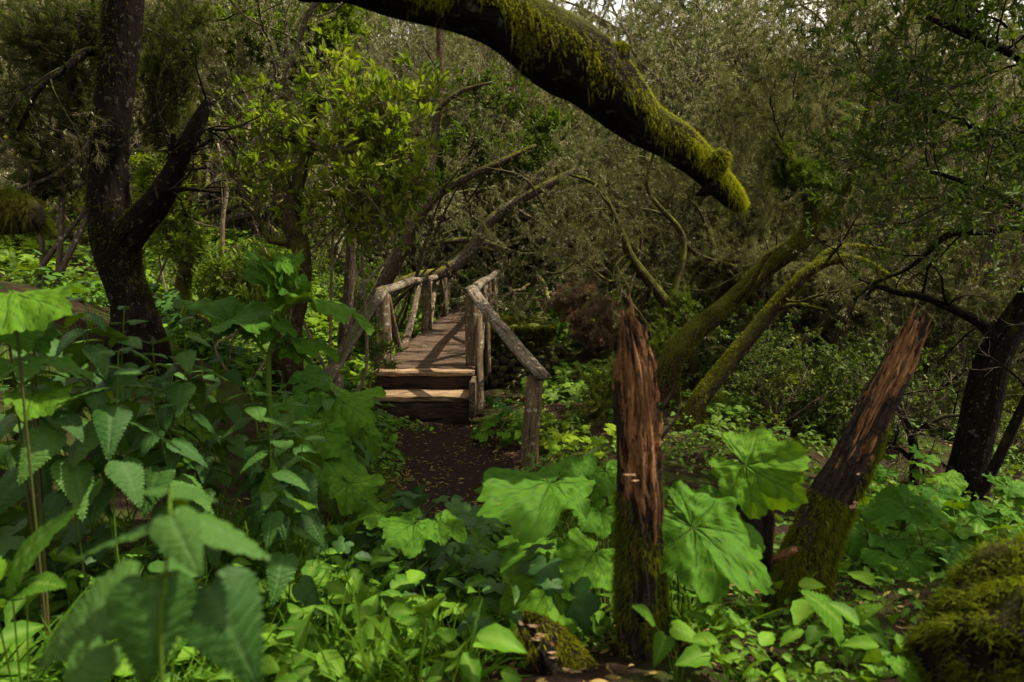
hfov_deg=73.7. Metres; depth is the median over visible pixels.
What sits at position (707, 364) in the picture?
bush
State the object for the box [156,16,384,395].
mossy tree
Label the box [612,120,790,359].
heath tree
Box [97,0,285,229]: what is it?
heath tree
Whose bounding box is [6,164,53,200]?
bush
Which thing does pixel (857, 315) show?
heath tree
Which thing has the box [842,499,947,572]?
broad leaved plant
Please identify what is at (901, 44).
heath tree
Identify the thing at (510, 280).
heath tree
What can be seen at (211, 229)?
bush
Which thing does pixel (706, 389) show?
leaning tree
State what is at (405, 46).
heath tree
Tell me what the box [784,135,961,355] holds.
heath tree
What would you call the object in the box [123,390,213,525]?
nettle
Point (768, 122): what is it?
heath tree
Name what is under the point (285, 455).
nettle
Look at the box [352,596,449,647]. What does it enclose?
leafy herb
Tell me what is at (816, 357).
bush
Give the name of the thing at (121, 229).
forked tree
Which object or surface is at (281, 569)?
nettle
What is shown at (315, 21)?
heath tree
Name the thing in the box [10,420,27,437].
nettle
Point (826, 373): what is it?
bush
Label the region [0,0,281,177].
heath tree
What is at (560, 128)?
heath tree
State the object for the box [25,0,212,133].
heath tree
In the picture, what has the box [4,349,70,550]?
nettle
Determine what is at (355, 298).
bush
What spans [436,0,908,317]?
heath tree
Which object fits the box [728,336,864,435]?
bush
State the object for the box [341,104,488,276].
heath tree
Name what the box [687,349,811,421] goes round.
bush
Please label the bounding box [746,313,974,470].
bush
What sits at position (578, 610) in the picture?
ground cover
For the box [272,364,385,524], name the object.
broad leaved plant
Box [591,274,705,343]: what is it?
bush
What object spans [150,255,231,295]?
bush
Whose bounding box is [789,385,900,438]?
bush
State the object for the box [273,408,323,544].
nettle
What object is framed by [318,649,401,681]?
leafy herb
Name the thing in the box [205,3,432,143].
heath tree
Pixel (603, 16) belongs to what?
heath tree
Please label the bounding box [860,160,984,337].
heath tree
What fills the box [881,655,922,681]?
leafy herb
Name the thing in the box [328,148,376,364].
thin tree
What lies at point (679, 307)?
green heather
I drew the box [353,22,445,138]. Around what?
heath tree
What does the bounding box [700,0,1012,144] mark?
heath tree
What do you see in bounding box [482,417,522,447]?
leafy plant
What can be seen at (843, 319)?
heath tree
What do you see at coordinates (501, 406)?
leafy plant
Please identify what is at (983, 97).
heath tree
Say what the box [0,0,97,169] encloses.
heath tree
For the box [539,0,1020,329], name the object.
heath tree
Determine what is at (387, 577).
leafy herb
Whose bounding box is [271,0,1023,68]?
sky
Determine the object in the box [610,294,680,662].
dead tree stump
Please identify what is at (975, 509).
broad leaved plant
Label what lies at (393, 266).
tree
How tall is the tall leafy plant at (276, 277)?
1.540 m
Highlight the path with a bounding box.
[390,417,523,529]
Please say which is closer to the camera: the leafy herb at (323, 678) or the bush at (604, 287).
the leafy herb at (323, 678)
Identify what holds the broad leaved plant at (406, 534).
on the ground at (696, 480)
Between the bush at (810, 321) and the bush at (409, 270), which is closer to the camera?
the bush at (810, 321)
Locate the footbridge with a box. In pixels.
[323,269,550,467]
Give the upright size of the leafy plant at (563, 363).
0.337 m
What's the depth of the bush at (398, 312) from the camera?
14.36 m
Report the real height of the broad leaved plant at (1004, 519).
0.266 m
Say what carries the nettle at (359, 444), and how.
on the ground at (696, 480)
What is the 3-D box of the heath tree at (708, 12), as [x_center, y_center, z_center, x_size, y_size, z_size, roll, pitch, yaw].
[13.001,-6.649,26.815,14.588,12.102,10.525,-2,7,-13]
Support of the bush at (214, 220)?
on the ground at (696, 480)
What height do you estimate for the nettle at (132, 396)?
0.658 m
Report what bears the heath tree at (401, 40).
on the ground at (696, 480)
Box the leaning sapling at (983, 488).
[961,265,1023,501]
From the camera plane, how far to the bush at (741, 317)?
12.82 m
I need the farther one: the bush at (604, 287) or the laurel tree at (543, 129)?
the bush at (604, 287)
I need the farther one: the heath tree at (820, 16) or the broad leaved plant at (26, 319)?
the heath tree at (820, 16)
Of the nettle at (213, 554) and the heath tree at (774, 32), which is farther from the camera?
the heath tree at (774, 32)
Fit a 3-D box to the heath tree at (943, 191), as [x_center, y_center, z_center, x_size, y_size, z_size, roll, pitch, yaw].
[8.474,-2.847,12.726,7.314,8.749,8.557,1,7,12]
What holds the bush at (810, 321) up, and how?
on the ground at (696, 480)
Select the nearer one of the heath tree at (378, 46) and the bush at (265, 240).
the bush at (265, 240)
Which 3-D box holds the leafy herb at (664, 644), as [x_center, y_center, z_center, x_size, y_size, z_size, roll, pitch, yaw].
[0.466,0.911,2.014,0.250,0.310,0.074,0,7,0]
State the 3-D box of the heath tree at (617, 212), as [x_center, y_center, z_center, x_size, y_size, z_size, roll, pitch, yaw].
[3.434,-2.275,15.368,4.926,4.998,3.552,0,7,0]
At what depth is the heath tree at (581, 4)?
18.19 m
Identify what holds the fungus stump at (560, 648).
on the ground at (696, 480)
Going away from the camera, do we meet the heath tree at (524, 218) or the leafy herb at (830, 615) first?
the leafy herb at (830, 615)
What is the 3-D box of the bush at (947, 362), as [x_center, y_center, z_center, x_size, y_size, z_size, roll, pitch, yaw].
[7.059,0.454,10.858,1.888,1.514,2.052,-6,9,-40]
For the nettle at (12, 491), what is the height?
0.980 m
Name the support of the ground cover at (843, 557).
on the ground at (696, 480)
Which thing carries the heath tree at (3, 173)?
on the ground at (696, 480)
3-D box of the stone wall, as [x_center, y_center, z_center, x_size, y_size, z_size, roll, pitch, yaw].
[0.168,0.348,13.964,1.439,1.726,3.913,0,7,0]
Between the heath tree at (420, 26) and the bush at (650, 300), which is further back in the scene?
the heath tree at (420, 26)
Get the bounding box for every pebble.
[404,477,415,481]
[495,445,502,449]
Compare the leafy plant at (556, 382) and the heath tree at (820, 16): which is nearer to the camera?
the leafy plant at (556, 382)
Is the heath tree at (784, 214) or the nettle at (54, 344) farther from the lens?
the heath tree at (784, 214)
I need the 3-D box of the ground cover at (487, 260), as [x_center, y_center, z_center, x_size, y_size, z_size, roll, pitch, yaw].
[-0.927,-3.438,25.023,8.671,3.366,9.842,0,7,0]
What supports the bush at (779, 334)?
on the ground at (696, 480)
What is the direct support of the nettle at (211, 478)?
on the ground at (696, 480)
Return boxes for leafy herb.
[0,504,83,681]
[257,461,316,602]
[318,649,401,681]
[329,555,401,623]
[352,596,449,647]
[631,604,712,681]
[799,589,884,669]
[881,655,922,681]
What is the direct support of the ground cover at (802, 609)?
on the ground at (696, 480)
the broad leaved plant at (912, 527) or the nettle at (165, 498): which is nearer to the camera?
the nettle at (165, 498)
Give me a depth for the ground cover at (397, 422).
8.40 m
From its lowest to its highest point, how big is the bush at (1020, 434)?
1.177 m
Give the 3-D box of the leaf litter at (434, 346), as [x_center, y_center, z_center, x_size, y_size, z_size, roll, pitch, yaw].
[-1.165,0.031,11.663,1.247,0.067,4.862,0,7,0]
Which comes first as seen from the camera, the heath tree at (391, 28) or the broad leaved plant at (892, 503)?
the broad leaved plant at (892, 503)
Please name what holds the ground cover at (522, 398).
on the ground at (696, 480)
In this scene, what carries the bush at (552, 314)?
on the ground at (696, 480)
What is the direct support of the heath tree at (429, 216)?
on the ground at (696, 480)
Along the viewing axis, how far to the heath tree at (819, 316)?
10.37 m
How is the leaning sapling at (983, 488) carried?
on the ground at (696, 480)
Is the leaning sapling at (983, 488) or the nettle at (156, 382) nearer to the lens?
the nettle at (156, 382)
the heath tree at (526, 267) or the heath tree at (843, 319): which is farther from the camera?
the heath tree at (526, 267)
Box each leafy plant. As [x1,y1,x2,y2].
[172,250,373,551]
[469,428,510,444]
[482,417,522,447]
[485,394,512,406]
[496,401,523,427]
[539,421,561,451]
[541,414,571,428]
[544,435,589,458]
[546,375,571,387]
[551,358,579,370]
[561,429,590,450]
[580,423,615,464]
[706,383,748,417]
[730,391,746,404]
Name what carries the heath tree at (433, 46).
on the ground at (696, 480)
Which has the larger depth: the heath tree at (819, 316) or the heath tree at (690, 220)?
the heath tree at (690, 220)
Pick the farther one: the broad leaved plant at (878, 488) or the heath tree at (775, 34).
the heath tree at (775, 34)
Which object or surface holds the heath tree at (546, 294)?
on the ground at (696, 480)
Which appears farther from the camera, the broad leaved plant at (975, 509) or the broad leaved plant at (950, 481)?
the broad leaved plant at (950, 481)
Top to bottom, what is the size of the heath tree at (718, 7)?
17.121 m
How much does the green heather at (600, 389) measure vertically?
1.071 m
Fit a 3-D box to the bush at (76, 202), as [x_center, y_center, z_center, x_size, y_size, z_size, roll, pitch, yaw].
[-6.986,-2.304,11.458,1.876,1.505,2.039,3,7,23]
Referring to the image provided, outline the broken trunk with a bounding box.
[759,304,936,620]
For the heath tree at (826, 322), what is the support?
on the ground at (696, 480)
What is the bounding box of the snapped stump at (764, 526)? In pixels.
[736,503,775,572]
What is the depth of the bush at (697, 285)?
15.41 m
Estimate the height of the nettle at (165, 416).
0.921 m
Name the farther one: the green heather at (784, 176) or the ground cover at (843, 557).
the green heather at (784, 176)
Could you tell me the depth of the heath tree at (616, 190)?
17.00 m
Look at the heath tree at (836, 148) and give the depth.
13.64 m
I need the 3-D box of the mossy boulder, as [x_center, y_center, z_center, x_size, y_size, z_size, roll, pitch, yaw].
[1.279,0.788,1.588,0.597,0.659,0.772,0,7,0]
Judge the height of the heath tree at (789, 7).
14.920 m
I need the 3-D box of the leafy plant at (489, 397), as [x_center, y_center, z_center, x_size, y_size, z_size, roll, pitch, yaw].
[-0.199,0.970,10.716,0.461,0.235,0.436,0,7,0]
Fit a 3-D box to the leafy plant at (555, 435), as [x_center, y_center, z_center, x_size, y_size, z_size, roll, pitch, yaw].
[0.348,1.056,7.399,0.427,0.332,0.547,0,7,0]
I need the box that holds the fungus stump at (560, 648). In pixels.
[515,608,599,675]
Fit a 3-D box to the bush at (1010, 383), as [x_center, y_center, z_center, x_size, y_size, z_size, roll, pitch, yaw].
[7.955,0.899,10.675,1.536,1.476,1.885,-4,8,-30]
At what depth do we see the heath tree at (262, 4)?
17.35 m
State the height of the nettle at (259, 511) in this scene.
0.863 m
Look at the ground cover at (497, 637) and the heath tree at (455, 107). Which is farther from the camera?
the heath tree at (455, 107)
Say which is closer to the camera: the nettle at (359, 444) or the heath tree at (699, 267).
the nettle at (359, 444)
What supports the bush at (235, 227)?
on the ground at (696, 480)
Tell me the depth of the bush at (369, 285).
14.21 m
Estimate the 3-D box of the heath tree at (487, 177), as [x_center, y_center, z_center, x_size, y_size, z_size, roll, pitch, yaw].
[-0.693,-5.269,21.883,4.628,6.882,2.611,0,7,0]
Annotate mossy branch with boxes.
[0,185,65,270]
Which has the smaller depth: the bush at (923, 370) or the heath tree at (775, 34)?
the bush at (923, 370)
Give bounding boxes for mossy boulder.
[896,529,1023,681]
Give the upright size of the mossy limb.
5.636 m
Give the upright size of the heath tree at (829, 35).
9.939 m
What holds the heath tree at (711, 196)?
on the ground at (696, 480)
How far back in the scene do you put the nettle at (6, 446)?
3.42 m
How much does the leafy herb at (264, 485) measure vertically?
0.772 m
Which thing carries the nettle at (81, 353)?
on the ground at (696, 480)
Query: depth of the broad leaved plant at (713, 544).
2.21 m
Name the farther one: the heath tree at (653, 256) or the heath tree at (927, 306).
the heath tree at (653, 256)
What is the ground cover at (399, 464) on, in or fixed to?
on the ground at (696, 480)
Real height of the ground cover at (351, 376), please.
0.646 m
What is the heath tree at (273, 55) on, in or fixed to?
on the ground at (696, 480)
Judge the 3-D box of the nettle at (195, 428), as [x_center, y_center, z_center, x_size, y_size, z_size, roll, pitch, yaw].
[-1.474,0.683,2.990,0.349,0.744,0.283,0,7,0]
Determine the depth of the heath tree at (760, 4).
33.32 m
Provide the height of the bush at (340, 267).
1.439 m
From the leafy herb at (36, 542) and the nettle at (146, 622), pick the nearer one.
the nettle at (146, 622)
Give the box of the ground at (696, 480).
[0,106,1023,681]
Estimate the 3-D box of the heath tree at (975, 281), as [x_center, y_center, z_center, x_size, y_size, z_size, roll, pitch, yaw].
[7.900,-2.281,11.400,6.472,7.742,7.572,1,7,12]
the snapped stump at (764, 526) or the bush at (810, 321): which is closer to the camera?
the snapped stump at (764, 526)
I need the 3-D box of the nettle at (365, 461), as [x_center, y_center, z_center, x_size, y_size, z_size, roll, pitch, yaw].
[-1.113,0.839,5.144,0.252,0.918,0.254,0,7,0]
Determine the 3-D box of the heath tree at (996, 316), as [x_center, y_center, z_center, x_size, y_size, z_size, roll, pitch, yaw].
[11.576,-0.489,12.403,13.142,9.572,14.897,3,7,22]
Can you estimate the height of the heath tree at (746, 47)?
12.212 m
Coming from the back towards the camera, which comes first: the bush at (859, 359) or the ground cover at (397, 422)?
the bush at (859, 359)
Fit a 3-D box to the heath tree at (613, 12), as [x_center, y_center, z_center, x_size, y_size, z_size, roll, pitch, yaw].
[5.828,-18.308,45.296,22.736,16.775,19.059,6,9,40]
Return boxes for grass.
[0,301,397,661]
[0,479,800,681]
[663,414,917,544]
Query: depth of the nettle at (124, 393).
2.71 m
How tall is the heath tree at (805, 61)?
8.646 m
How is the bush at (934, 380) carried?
on the ground at (696, 480)
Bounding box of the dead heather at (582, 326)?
[538,274,626,354]
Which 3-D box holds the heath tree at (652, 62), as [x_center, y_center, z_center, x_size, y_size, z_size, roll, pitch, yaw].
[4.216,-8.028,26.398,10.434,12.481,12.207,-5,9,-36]
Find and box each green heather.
[569,356,615,418]
[647,313,680,361]
[653,281,699,358]
[755,122,844,209]
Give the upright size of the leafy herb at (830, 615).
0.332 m
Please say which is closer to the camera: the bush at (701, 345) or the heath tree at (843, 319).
the heath tree at (843, 319)
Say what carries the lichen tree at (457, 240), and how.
on the ground at (696, 480)
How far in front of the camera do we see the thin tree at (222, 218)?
8.86 m
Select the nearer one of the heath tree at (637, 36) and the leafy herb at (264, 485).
the leafy herb at (264, 485)
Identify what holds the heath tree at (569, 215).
on the ground at (696, 480)
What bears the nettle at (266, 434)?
on the ground at (696, 480)
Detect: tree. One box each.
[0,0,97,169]
[0,0,167,218]
[0,0,225,287]
[0,0,231,212]
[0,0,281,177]
[0,0,320,387]
[0,0,344,235]
[0,0,407,198]
[0,0,460,302]
[0,0,536,327]
[1,0,410,234]
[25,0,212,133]
[54,0,273,87]
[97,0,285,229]
[132,11,263,335]
[141,0,405,254]
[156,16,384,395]
[157,0,388,239]
[195,126,268,298]
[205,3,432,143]
[207,119,486,238]
[219,84,432,228]
[222,2,436,100]
[226,58,567,292]
[274,4,486,236]
[274,5,460,222]
[286,13,479,132]
[313,94,613,280]
[320,13,607,324]
[323,10,983,269]
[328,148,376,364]
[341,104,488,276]
[345,0,759,304]
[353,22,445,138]
[355,5,649,234]
[356,54,567,261]
[371,12,464,96]
[375,57,482,132]
[384,87,515,288]
[390,118,608,299]
[392,0,885,249]
[392,60,578,331]
[395,40,505,221]
[400,0,1023,298]
[410,25,612,246]
[411,0,1022,401]
[417,0,790,283]
[428,73,551,268]
[428,224,570,289]
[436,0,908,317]
[442,109,654,338]
[448,94,533,276]
[458,0,695,234]
[466,115,535,274]
[470,1,890,218]
[478,52,704,303]
[480,13,789,250]
[489,0,1023,307]
[499,154,631,288]
[508,0,743,267]
[521,16,774,299]
[534,107,715,394]
[537,0,993,314]
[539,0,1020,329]
[540,151,603,280]
[542,0,799,208]
[547,0,813,269]
[556,129,752,318]
[561,205,680,290]
[563,0,763,49]
[591,148,699,344]
[592,0,723,58]
[608,0,881,270]
[608,127,841,361]
[610,0,1011,327]
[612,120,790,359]
[614,0,982,409]
[614,13,661,91]
[625,0,735,59]
[633,0,954,101]
[643,31,872,303]
[651,0,816,60]
[653,79,879,331]
[660,0,797,140]
[660,96,755,344]
[676,171,869,327]
[679,150,979,430]
[681,102,858,352]
[683,61,864,321]
[684,0,865,102]
[689,18,1023,314]
[689,147,985,386]
[692,127,865,364]
[695,88,1004,336]
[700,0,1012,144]
[703,0,1019,326]
[704,74,859,360]
[731,0,1023,287]
[733,11,1009,328]
[735,0,793,75]
[736,160,1021,372]
[746,216,904,363]
[747,0,1022,124]
[748,0,1018,318]
[756,4,1022,127]
[758,173,990,401]
[767,96,949,300]
[770,0,1023,387]
[775,160,1023,429]
[778,0,1023,501]
[780,0,1023,128]
[780,3,885,106]
[783,129,940,384]
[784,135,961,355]
[794,0,1023,395]
[805,150,1013,368]
[820,8,1023,342]
[830,186,1023,400]
[835,84,1018,350]
[839,60,1023,363]
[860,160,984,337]
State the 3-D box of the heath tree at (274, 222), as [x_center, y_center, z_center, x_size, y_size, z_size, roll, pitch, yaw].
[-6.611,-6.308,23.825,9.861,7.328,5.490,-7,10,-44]
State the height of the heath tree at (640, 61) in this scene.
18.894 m
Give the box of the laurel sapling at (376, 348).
[338,315,408,388]
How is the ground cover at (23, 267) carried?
on the ground at (696, 480)
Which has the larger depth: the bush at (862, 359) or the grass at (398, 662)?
the bush at (862, 359)
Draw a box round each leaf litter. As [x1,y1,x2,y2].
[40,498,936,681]
[380,420,534,513]
[394,327,467,366]
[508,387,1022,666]
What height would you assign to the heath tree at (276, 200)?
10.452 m
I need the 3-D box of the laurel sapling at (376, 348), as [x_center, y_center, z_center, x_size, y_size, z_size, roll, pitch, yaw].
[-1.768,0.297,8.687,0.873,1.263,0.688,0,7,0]
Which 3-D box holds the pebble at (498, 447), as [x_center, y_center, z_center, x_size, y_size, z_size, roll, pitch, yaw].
[-0.145,1.221,7.798,0.092,0.053,0.089,0,7,0]
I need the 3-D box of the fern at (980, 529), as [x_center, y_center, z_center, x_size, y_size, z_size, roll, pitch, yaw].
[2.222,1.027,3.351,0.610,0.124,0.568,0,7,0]
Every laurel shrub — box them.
[129,146,213,312]
[177,235,326,392]
[194,26,460,391]
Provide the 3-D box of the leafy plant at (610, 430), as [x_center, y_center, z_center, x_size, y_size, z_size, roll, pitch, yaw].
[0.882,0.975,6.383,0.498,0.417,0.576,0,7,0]
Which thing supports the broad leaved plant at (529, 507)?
on the ground at (696, 480)
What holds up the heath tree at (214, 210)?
on the ground at (696, 480)
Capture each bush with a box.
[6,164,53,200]
[45,160,144,240]
[68,152,136,199]
[134,189,225,244]
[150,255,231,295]
[193,200,220,227]
[225,214,279,244]
[228,233,284,272]
[269,225,286,248]
[281,235,330,275]
[283,228,338,277]
[308,222,345,275]
[311,236,378,281]
[315,268,363,311]
[328,251,392,305]
[328,281,394,318]
[361,255,421,296]
[392,297,409,321]
[502,266,695,340]
[515,258,575,290]
[551,275,601,310]
[567,296,653,341]
[572,261,656,311]
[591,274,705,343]
[601,276,691,338]
[638,266,748,317]
[670,297,790,398]
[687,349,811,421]
[695,302,744,350]
[701,293,738,323]
[704,283,777,359]
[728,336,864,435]
[730,304,865,394]
[733,321,860,431]
[744,340,825,380]
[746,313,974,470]
[747,351,830,418]
[778,339,925,433]
[781,305,827,343]
[782,336,920,410]
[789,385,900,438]
[791,344,890,428]
[795,316,1022,431]
[814,310,975,389]
[814,337,916,386]
[830,331,939,381]
[908,363,1020,442]
[914,330,1023,404]
[929,353,1023,424]
[929,405,1023,462]
[954,399,1023,459]
[957,351,1021,419]
[959,361,1023,415]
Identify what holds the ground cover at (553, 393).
on the ground at (696, 480)
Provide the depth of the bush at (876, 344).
11.90 m
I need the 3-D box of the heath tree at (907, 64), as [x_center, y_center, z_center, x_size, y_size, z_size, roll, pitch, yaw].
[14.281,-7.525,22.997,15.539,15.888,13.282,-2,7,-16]
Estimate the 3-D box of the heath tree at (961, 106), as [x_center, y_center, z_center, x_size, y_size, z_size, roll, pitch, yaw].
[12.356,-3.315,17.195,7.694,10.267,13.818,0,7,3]
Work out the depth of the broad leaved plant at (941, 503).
4.01 m
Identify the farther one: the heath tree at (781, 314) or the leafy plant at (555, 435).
the heath tree at (781, 314)
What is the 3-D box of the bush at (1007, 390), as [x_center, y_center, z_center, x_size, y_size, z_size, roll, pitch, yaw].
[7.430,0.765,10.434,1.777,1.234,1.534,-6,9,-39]
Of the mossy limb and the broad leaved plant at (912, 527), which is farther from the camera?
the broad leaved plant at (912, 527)
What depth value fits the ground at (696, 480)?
4.95 m
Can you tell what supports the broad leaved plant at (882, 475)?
on the ground at (696, 480)
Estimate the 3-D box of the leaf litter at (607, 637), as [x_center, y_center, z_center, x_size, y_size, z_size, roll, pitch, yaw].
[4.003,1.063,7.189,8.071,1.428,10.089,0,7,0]
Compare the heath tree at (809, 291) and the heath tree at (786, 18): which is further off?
the heath tree at (786, 18)
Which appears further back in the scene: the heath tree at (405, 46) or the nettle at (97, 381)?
the heath tree at (405, 46)
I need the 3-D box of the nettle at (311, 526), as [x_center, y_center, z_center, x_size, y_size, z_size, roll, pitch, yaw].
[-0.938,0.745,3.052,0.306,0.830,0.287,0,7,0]
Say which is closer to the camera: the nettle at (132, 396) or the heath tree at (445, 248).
the nettle at (132, 396)
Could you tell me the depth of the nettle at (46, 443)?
2.12 m
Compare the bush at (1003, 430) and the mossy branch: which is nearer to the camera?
the mossy branch
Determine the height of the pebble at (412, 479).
0.058 m
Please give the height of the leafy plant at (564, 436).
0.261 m
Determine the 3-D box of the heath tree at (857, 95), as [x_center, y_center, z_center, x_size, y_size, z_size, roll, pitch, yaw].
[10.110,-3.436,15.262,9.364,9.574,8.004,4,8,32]
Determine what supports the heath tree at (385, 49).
on the ground at (696, 480)
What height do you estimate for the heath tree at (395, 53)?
16.967 m
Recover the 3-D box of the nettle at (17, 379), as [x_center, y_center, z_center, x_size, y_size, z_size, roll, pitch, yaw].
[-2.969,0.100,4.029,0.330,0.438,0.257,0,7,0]
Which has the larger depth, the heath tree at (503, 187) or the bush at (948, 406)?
the heath tree at (503, 187)
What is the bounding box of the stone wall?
[484,312,559,389]
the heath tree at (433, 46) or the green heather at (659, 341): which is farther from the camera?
the heath tree at (433, 46)
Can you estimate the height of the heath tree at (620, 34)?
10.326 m
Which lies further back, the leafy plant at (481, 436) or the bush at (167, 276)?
the bush at (167, 276)
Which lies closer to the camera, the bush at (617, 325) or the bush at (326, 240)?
the bush at (617, 325)
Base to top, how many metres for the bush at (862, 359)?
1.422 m
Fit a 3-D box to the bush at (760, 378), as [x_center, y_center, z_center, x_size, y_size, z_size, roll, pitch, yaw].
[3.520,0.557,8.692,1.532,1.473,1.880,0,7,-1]
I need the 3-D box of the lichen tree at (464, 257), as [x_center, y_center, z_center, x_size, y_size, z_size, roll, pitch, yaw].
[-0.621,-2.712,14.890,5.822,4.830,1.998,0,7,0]
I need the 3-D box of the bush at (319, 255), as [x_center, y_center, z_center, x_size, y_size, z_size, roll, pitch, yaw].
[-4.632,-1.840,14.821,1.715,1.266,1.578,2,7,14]
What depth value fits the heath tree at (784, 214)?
11.74 m
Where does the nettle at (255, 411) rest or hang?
on the ground at (696, 480)
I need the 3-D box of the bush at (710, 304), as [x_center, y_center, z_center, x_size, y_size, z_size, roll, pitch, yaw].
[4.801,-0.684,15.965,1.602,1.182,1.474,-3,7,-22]
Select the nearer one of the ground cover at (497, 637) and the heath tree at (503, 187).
the ground cover at (497, 637)
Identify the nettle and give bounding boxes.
[0,344,70,514]
[0,348,30,384]
[0,377,22,469]
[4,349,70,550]
[4,354,91,433]
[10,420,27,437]
[11,330,65,454]
[14,379,119,590]
[33,485,272,681]
[55,280,129,576]
[55,347,182,563]
[58,417,152,563]
[75,329,113,411]
[76,306,161,547]
[113,374,161,415]
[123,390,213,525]
[125,369,195,480]
[133,341,192,427]
[134,379,208,488]
[150,444,211,521]
[151,300,229,501]
[155,355,191,412]
[181,402,224,513]
[187,398,243,559]
[187,421,242,572]
[191,358,227,452]
[204,347,262,521]
[221,377,303,602]
[231,467,326,623]
[234,435,305,577]
[240,425,310,553]
[255,421,280,464]
[263,381,315,539]
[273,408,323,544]
[277,416,329,578]
[316,371,345,522]
[345,428,367,515]
[349,419,378,468]
[355,426,376,466]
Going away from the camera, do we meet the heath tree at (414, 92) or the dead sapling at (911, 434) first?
the dead sapling at (911, 434)
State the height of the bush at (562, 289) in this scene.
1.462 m
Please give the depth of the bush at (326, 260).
13.51 m
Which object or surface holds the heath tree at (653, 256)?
on the ground at (696, 480)
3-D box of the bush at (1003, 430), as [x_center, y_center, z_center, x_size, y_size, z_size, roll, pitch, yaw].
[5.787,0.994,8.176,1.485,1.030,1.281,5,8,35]
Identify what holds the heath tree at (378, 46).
on the ground at (696, 480)
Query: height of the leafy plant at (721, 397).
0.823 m
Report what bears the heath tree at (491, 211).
on the ground at (696, 480)
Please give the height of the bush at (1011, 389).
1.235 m
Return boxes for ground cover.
[0,182,440,392]
[0,248,601,679]
[0,264,578,681]
[0,525,1010,681]
[13,486,926,681]
[321,337,402,388]
[358,223,609,294]
[368,451,556,483]
[374,351,710,432]
[375,411,495,431]
[501,547,930,635]
[519,351,615,407]
[522,296,1023,450]
[539,391,1023,612]
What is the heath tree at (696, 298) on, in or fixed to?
on the ground at (696, 480)
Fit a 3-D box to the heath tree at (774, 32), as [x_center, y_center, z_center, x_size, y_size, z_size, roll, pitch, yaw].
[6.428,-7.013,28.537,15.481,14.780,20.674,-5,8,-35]
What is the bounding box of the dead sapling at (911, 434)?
[838,285,1009,485]
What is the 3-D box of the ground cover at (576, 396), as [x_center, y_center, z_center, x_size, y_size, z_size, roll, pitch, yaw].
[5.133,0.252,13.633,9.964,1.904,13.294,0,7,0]
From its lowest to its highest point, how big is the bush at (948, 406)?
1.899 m
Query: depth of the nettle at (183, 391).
2.66 m
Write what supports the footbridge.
on the ground at (696, 480)
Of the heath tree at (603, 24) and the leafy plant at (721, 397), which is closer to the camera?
the leafy plant at (721, 397)
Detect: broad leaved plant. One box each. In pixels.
[0,282,94,668]
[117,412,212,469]
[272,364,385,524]
[351,501,466,594]
[477,454,616,640]
[657,427,810,617]
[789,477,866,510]
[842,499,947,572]
[855,484,915,524]
[856,498,956,538]
[860,484,987,581]
[873,444,940,483]
[891,469,968,506]
[917,496,1023,539]
[942,499,1023,531]
[953,473,1023,527]
[984,500,1020,526]
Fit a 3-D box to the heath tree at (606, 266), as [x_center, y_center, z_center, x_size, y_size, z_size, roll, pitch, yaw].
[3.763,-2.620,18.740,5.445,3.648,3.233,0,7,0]
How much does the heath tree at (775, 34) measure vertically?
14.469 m
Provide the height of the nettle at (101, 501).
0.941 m
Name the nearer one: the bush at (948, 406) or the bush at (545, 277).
the bush at (948, 406)
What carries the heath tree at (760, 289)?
on the ground at (696, 480)
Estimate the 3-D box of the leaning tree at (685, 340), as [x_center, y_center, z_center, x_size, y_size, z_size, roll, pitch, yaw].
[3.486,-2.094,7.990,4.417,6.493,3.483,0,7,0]
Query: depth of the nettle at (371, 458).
5.74 m
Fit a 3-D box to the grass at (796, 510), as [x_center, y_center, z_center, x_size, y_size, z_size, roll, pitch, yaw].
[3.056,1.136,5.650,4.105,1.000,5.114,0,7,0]
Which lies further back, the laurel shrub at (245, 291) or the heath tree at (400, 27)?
the heath tree at (400, 27)
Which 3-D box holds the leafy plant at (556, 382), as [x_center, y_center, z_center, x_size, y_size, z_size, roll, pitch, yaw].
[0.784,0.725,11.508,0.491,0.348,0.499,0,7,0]
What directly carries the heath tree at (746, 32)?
on the ground at (696, 480)
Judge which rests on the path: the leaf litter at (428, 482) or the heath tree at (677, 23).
the leaf litter at (428, 482)
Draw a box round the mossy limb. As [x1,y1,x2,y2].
[292,0,749,222]
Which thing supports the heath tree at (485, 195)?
on the ground at (696, 480)
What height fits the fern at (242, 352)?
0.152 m
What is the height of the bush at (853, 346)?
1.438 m
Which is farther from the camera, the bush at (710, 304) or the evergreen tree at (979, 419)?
the bush at (710, 304)
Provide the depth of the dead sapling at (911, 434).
6.72 m
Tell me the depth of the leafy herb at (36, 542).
1.56 m
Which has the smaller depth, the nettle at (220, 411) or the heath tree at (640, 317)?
the nettle at (220, 411)
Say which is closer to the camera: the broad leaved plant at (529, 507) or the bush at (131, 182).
the broad leaved plant at (529, 507)
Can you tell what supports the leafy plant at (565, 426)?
on the ground at (696, 480)
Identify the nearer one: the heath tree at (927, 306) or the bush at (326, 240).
the heath tree at (927, 306)
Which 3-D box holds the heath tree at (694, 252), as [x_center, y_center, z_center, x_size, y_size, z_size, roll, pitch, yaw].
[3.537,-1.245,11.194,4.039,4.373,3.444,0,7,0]
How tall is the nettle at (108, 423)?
1.146 m

